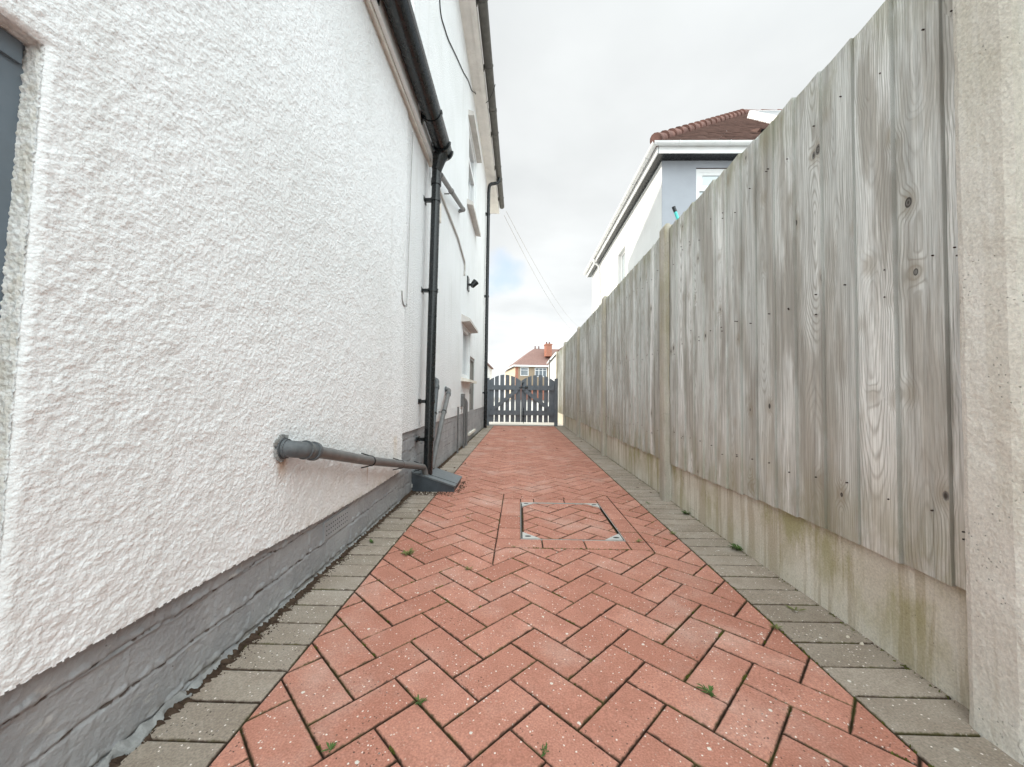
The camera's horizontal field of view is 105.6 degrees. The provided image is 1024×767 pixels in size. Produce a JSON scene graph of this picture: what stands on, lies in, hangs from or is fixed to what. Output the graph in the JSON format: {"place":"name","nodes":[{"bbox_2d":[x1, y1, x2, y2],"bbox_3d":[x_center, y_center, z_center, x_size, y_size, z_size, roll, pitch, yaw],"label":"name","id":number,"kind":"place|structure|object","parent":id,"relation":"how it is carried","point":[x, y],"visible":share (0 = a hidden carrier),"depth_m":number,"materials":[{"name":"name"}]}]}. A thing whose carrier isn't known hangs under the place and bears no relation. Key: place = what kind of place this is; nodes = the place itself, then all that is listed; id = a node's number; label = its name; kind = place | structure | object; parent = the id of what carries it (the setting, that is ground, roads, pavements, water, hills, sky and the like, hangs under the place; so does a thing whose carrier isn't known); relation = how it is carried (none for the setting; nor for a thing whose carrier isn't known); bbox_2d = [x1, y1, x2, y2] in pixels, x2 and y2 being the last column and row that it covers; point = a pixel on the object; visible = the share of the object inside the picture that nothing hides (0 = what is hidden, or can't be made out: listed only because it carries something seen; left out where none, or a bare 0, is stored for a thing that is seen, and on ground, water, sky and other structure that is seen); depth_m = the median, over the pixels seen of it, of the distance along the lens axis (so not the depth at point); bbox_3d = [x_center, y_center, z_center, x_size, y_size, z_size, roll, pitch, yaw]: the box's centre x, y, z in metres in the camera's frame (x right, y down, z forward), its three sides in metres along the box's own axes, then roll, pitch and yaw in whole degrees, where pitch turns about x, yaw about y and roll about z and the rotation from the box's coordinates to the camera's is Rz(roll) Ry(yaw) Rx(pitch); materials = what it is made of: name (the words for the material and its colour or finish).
{"place":"outdoors","nodes":[
{"label":"outdoors","id":0,"kind":"place"},
{"bbox_2d":[489,402,561,424],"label":"driveway","id":1,"kind":"structure","parent":0,"point":[527,423],"depth_m":10.22,"materials":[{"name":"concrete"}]},
{"bbox_2d":[209,426,927,766],"bbox_3d":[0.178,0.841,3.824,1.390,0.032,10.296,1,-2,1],"label":"path","id":2,"kind":"structure","parent":0,"point":[623,629],"depth_m":1.04,"materials":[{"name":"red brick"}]},
{"bbox_2d":[321,742,336,751],"bbox_3d":[-0.365,0.727,0.776,0.025,0.007,0.031,1,-2,1],"label":"weed","id":3,"kind":"object","parent":2,"relation":"on","point":[331,746],"visible":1,"depth_m":0.78,"materials":[{"name":"green plant"}]},
{"bbox_2d":[401,548,416,555],"bbox_3d":[-0.464,0.749,1.729,0.070,0.018,0.061,2,-2,-45],"label":"weed","id":4,"kind":"object","parent":2,"relation":"on","point":[407,552],"visible":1,"depth_m":1.73,"materials":[{"name":"green plant"}]},
{"bbox_2d":[414,694,427,704],"bbox_3d":[-0.213,0.732,0.896,0.030,0.008,0.031,0,-2,31],"label":"weed","id":5,"kind":"object","parent":2,"relation":"on","point":[421,699],"visible":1,"depth_m":0.90,"materials":[{"name":"green plant"}]},
{"bbox_2d":[487,378,489,425],"bbox_3d":[-0.566,0.431,9.014,0.076,1.120,0.080,1,-2,1],"label":"gate post","id":6,"kind":"object","parent":2,"relation":"on","point":[488,402],"visible":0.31,"depth_m":8.97,"materials":[{"name":"paint"}]},
{"bbox_2d":[489,375,520,421],"bbox_3d":[-0.169,0.342,8.991,0.745,1.095,0.056,1,-2,1],"label":"gate leaf","id":7,"kind":"object","parent":6,"relation":"attached to","point":[515,410],"visible":1,"depth_m":8.99,"materials":[{"name":"paint"}]},
{"bbox_2d":[109,441,954,766],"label":"soil litter","id":8,"kind":"object","parent":2,"relation":"on","point":[221,667],"visible":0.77,"depth_m":1.19,"materials":[{"name":"brown soil"}]},
{"bbox_2d":[119,445,968,766],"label":"moss","id":9,"kind":"object","parent":2,"relation":"on","point":[391,749],"visible":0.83,"depth_m":1.18,"materials":[{"name":"green plant"}]},
{"bbox_2d":[541,742,549,756],"bbox_3d":[0.066,0.732,0.776,0.018,0.006,0.032,1,-2,1],"label":"weed","id":10,"kind":"object","parent":2,"relation":"on","point":[543,754],"visible":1,"depth_m":0.78,"materials":[{"name":"green plant"}]},
{"bbox_2d":[118,426,1023,766],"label":"path border","id":11,"kind":"object","parent":2,"relation":"on","point":[926,720],"visible":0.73,"depth_m":1.06,"materials":[{"name":"grey concrete"}]},
{"bbox_2d":[411,468,461,491],"bbox_3d":[-0.573,0.726,2.999,0.326,0.157,0.350,1,-2,1],"label":"drain cover","id":12,"kind":"object","parent":11,"relation":"on","point":[439,480],"visible":0.9,"depth_m":2.84,"materials":[{"name":"grey plastic"}]},
{"bbox_2d":[554,379,557,426],"bbox_3d":[1.017,0.446,8.982,0.076,1.120,0.080,1,-2,1],"label":"gate post","id":13,"kind":"object","parent":11,"relation":"on","point":[555,402],"visible":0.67,"depth_m":8.94,"materials":[{"name":"paint"}]},
{"bbox_2d":[519,375,553,422],"bbox_3d":[0.567,0.361,8.956,0.820,1.120,0.095,1,-2,1],"label":"gate leaf","id":14,"kind":"object","parent":13,"relation":"attached to","point":[527,395],"visible":1,"depth_m":8.98,"materials":[{"name":"paint"}]},
{"bbox_2d":[728,543,742,551],"bbox_3d":[1.044,0.764,1.812,0.086,0.022,0.076,2,-2,-36],"label":"weed","id":15,"kind":"object","parent":11,"relation":"on","point":[737,547],"visible":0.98,"depth_m":1.81,"materials":[{"name":"green plant"}]},
{"bbox_2d":[520,502,624,541],"bbox_3d":[0.307,0.795,2.244,0.515,0.033,0.655,1,-2,1],"label":"inspection cover","id":16,"kind":"object","parent":2,"relation":"on","point":[568,521],"visible":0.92,"depth_m":2.18,"materials":[{"name":"red brick"}]},
{"bbox_2d":[349,492,863,644],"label":"pale chippings","id":17,"kind":"object","parent":2,"relation":"on","point":[861,643],"visible":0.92,"depth_m":1.16,"materials":[{"name":"stone"}]},
{"bbox_2d":[696,683,716,696],"bbox_3d":[0.469,0.739,0.935,0.046,0.010,0.039,1,-2,1],"label":"weed","id":18,"kind":"object","parent":2,"relation":"on","point":[710,690],"visible":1,"depth_m":0.94,"materials":[{"name":"green plant"}]},
{"bbox_2d":[770,623,782,628],"bbox_3d":[0.816,0.750,1.202,0.036,0.010,0.038,1,-2,-20],"label":"weed","id":19,"kind":"object","parent":2,"relation":"on","point":[776,626],"visible":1,"depth_m":1.20,"materials":[{"name":"green plant"}]},
{"bbox_2d":[488,0,884,396],"label":"sky","id":20,"kind":"structure","parent":0,"point":[583,88],"materials":[{"name":"white"}]},
{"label":"ground","id":21,"kind":"structure","parent":0,"visible":0},
{"bbox_2d":[0,0,503,766],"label":"white house","id":22,"kind":"structure","parent":21,"relation":"on","point":[244,278],"depth_m":0.95,"materials":[{"name":"paint"}]},
{"bbox_2d":[0,13,24,317],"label":"recessed door","id":23,"kind":"structure","parent":22,"relation":"in","point":[11,49],"depth_m":0.60,"materials":[{"name":"paint"}]},
{"bbox_2d":[462,327,467,377],"bbox_3d":[-0.710,-0.436,5.616,0.055,0.710,0.730,1,-2,1],"label":"window","id":24,"kind":"structure","parent":22,"relation":"in","point":[465,334],"depth_m":5.89,"materials":[{"name":"white plastic"}]},
{"bbox_2d":[468,134,474,203],"bbox_3d":[-0.671,-3.207,6.112,0.058,1.140,0.900,1,-2,1],"label":"window","id":25,"kind":"structure","parent":22,"relation":"in","point":[471,157],"depth_m":6.29,"materials":[{"name":"white plastic"}]},
{"bbox_2d":[469,357,473,409],"bbox_3d":[-0.714,0.170,6.313,0.120,1.180,0.640,1,-2,1],"label":"side door","id":26,"kind":"structure","parent":22,"relation":"in","point":[471,359],"depth_m":6.56,"materials":[{"name":"grey paint"}]},
{"bbox_2d":[506,211,566,314],"bbox_3d":[2.770,-4.432,21.089,0.012,1.034,22.654,0,-2,15],"label":"overhead wire","id":27,"kind":"object","parent":22,"relation":"attached to","point":[531,258],"visible":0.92,"depth_m":12.86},
{"bbox_2d":[504,216,571,329],"bbox_3d":[2.541,-4.117,21.034,0.012,0.871,22.671,0,-2,14],"label":"overhead wire","id":28,"kind":"object","parent":22,"relation":"attached to","point":[531,268],"visible":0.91,"depth_m":13.23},
{"bbox_2d":[488,363,492,378],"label":"distant left house","id":29,"kind":"structure","parent":21,"relation":"on","point":[490,367],"depth_m":55.58,"materials":[{"name":"white paint"}]},
{"bbox_2d":[489,424,562,425],"bbox_3d":[0.294,1.001,9.098,1.840,0.062,0.145,1,-2,1],"label":"threshold","id":30,"kind":"object","parent":21,"relation":"on","point":[518,425],"visible":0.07,"depth_m":9.03,"materials":[{"name":"concrete"}]},
{"bbox_2d":[502,342,558,399],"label":"brick house","id":31,"kind":"structure","parent":21,"relation":"on","point":[531,363],"depth_m":58.91,"materials":[{"name":"white brick"}]},
{"bbox_2d":[520,367,528,375],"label":"window","id":32,"kind":"structure","parent":31,"relation":"in","point":[524,371],"depth_m":58.20,"materials":[{"name":"white plastic"}]},
{"bbox_2d":[535,368,546,376],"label":"window","id":33,"kind":"structure","parent":31,"relation":"in","point":[538,371],"depth_m":58.54,"materials":[{"name":"white plastic"}]},
{"bbox_2d":[546,348,560,399],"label":"white end house","id":34,"kind":"structure","parent":21,"relation":"on","point":[551,361],"depth_m":47.32,"materials":[{"name":"paint"}]},
{"bbox_2d":[672,206,678,219],"bbox_3d":[1.702,-0.342,3.132,0.764,2.334,0.031,0,-2,23],"label":"broom pole","id":35,"kind":"object","parent":21,"relation":"on","point":[674,209],"visible":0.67,"depth_m":3.29,"materials":[{"name":"teal plastic"}]},
{"bbox_2d":[583,109,781,312],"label":"neighbour house","id":36,"kind":"structure","parent":21,"relation":"on","point":[681,168],"depth_m":7.79,"materials":[{"name":"white paint"}]},
{"bbox_2d":[621,250,624,280],"bbox_3d":[2.962,-2.722,10.128,0.060,1.520,0.700,1,-2,1],"label":"window","id":37,"kind":"structure","parent":36,"relation":"in","point":[623,254],"depth_m":10.35,"materials":[{"name":"white plastic"}]},
{"bbox_2d":[696,169,723,199],"bbox_3d":[4.181,-3.383,7.284,1.500,1.260,0.075,1,-2,1],"label":"window","id":38,"kind":"structure","parent":36,"relation":"in","point":[704,177],"depth_m":7.28,"materials":[{"name":"white plastic"}]},
{"bbox_2d":[747,110,780,123],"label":"roof window","id":39,"kind":"structure","parent":36,"relation":"in","point":[767,116],"depth_m":9.20,"materials":[{"name":"white plastic"}]},
{"bbox_2d":[556,0,1023,765],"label":"garden fence","id":40,"kind":"object","parent":21,"relation":"on","point":[790,352],"visible":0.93,"depth_m":1.14,"materials":[{"name":"wood"}]}
]}

